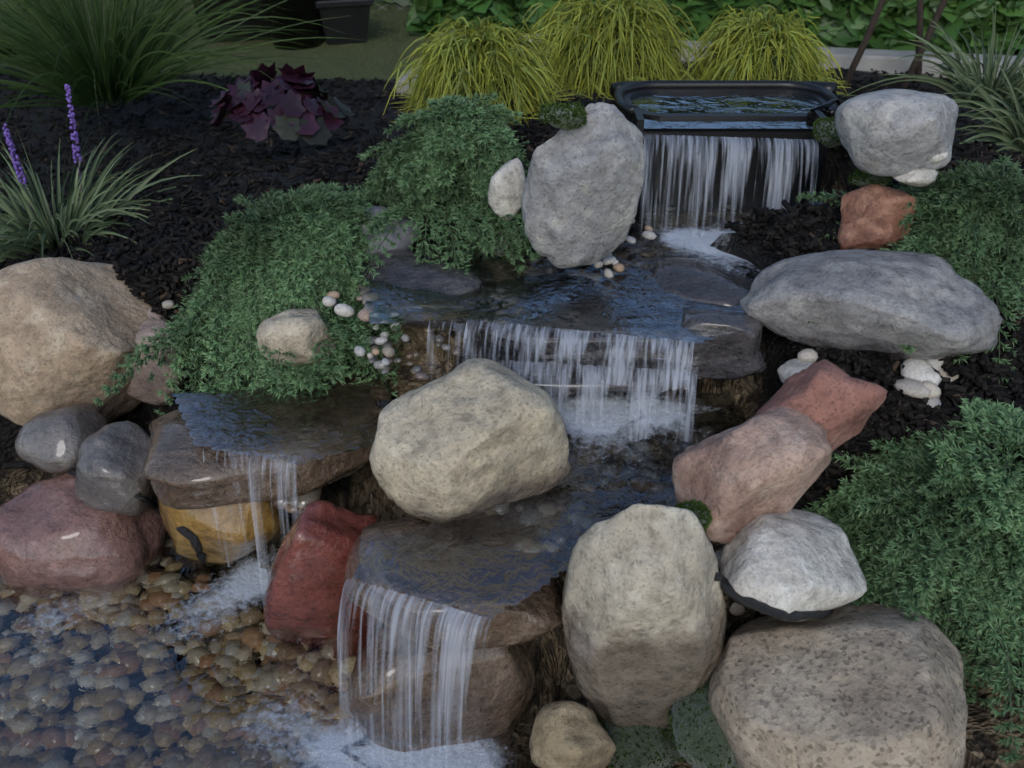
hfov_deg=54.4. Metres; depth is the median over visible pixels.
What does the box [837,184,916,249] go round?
redbrown rock
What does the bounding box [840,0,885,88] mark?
tree stem
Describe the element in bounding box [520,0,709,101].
goldmop plant
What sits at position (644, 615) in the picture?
boulder
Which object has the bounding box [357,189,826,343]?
pool water
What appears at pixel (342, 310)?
dry pebbles
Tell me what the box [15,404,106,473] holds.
dark rock
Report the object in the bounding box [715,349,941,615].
pebbles
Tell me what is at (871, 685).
granite rock
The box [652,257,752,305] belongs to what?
slate rock
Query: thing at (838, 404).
red rock
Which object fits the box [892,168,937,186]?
rock
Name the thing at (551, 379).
slate ledge
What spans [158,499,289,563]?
ochre rock
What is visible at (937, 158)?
rock
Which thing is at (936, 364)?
white rock
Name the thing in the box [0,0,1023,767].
terrain ground
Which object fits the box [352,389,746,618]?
pool water
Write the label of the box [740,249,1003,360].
rock
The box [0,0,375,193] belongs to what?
fountain grass
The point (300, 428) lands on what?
water
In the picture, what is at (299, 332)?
rock under juniper
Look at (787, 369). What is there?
pebble rock
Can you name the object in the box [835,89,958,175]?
rock
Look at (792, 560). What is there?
white rock
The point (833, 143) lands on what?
moss
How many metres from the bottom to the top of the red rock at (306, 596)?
0.485 m
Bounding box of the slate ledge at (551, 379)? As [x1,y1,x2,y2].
[449,334,704,394]
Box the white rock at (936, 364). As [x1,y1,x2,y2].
[928,359,943,370]
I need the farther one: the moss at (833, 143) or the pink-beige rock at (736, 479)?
the moss at (833, 143)
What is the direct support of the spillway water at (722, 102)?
on the spillway box
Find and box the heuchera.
[208,63,355,144]
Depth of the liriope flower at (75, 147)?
2.68 m
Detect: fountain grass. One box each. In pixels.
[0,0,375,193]
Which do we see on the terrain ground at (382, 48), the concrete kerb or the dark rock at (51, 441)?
the concrete kerb
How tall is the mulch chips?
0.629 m
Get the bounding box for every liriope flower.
[2,123,33,212]
[64,84,83,198]
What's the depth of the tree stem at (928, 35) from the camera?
4.45 m
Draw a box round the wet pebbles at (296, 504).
[272,258,538,512]
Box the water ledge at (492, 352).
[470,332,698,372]
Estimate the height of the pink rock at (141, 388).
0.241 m
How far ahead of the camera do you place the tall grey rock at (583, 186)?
1.93 m
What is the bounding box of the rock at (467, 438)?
[369,358,570,522]
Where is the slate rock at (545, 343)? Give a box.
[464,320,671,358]
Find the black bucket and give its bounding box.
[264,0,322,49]
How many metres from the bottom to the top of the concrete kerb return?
0.233 m
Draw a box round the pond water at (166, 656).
[0,492,538,767]
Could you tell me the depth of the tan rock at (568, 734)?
1.66 m
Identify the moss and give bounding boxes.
[488,229,526,259]
[540,105,583,129]
[603,721,680,767]
[669,681,738,767]
[680,504,708,523]
[814,120,841,147]
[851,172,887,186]
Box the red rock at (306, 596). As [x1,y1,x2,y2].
[264,500,379,658]
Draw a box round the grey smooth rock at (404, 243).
[357,206,418,254]
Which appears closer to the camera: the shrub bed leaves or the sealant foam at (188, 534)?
the sealant foam at (188, 534)
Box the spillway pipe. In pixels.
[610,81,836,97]
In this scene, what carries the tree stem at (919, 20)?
on the terrain ground at (382, 48)
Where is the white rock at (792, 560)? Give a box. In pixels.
[719,509,866,621]
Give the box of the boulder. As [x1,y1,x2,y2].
[0,257,151,425]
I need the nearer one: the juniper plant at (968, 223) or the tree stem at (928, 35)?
the juniper plant at (968, 223)
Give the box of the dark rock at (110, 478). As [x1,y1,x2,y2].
[74,421,153,515]
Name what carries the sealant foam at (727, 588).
on the granite rock at (871, 685)
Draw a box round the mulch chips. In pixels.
[0,61,1023,505]
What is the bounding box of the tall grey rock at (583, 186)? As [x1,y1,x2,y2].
[522,102,644,268]
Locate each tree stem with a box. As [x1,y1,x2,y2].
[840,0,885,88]
[901,0,947,88]
[914,0,923,83]
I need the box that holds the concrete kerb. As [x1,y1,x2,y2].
[443,30,1023,78]
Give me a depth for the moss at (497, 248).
2.16 m
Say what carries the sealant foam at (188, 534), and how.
on the terrain ground at (382, 48)
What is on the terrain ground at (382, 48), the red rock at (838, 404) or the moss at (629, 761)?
the moss at (629, 761)
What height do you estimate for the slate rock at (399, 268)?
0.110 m
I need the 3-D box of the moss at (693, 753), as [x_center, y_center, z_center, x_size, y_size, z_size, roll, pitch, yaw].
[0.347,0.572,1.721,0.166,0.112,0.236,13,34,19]
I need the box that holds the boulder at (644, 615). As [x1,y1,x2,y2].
[561,504,726,729]
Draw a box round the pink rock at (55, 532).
[0,473,166,588]
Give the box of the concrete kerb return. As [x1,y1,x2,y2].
[396,61,426,94]
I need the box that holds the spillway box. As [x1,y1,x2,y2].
[614,80,839,218]
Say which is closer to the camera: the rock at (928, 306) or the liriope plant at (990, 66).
the rock at (928, 306)
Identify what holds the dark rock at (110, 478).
on the pink rock at (55, 532)
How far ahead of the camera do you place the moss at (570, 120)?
1.86 m
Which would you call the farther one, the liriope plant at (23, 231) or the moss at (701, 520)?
the liriope plant at (23, 231)
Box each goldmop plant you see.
[383,13,576,126]
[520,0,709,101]
[678,3,851,95]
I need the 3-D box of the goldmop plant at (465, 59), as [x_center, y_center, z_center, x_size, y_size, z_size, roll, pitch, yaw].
[-0.087,-0.842,2.602,0.524,0.230,0.557,26,40,35]
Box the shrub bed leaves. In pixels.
[405,0,1023,55]
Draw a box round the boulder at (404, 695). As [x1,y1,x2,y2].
[347,626,536,751]
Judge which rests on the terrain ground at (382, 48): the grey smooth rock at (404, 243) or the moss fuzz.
the moss fuzz
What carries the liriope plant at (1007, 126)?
on the terrain ground at (382, 48)
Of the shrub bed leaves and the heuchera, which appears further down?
the heuchera
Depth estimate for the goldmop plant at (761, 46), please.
2.79 m
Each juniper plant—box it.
[92,181,416,416]
[351,90,540,298]
[795,153,1023,386]
[801,397,1023,763]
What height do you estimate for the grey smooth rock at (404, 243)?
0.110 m
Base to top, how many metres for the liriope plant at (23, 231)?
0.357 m
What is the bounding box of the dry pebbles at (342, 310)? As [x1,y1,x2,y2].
[162,219,959,449]
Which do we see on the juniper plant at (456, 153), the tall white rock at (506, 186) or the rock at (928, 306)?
the tall white rock at (506, 186)
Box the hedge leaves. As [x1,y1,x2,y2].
[373,0,410,6]
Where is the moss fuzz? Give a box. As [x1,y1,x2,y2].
[177,102,892,767]
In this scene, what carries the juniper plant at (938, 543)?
on the terrain ground at (382, 48)
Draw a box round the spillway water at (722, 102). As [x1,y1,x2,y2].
[631,92,820,128]
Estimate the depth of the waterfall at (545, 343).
1.96 m
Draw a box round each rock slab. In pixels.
[142,370,390,509]
[343,516,561,652]
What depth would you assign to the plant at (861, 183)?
2.06 m
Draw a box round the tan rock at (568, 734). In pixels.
[529,701,615,767]
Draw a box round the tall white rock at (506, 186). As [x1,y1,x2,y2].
[487,158,525,220]
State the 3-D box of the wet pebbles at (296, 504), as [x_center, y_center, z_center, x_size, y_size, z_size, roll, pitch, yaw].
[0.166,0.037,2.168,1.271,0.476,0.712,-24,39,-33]
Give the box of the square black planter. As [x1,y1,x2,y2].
[316,0,373,44]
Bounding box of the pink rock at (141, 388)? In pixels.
[126,308,188,405]
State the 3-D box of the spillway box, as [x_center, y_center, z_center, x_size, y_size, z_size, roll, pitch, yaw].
[0.530,-0.538,2.538,0.552,0.382,0.336,0,32,0]
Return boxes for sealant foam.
[2,461,205,562]
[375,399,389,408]
[714,572,833,622]
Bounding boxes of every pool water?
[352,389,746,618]
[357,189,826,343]
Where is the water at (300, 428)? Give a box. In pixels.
[172,383,378,464]
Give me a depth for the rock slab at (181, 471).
1.96 m
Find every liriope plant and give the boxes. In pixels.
[0,129,201,261]
[838,5,1023,131]
[939,58,1023,155]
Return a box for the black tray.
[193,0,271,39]
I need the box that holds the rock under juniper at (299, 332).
[256,308,335,365]
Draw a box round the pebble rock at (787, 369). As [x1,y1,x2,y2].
[777,358,811,382]
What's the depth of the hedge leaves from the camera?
6.14 m
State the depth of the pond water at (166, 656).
1.91 m
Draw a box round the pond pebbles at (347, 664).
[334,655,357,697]
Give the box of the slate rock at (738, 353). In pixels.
[671,308,766,379]
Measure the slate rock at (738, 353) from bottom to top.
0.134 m
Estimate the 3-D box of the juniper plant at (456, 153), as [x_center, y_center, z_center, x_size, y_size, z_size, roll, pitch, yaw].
[-0.145,-0.329,2.308,0.616,0.662,0.621,-18,36,-26]
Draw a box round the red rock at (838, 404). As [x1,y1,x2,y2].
[755,359,886,451]
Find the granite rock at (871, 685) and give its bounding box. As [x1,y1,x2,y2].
[708,601,967,767]
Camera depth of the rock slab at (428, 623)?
1.69 m
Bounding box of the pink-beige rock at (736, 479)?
[672,406,831,544]
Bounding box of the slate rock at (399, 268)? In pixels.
[361,249,482,331]

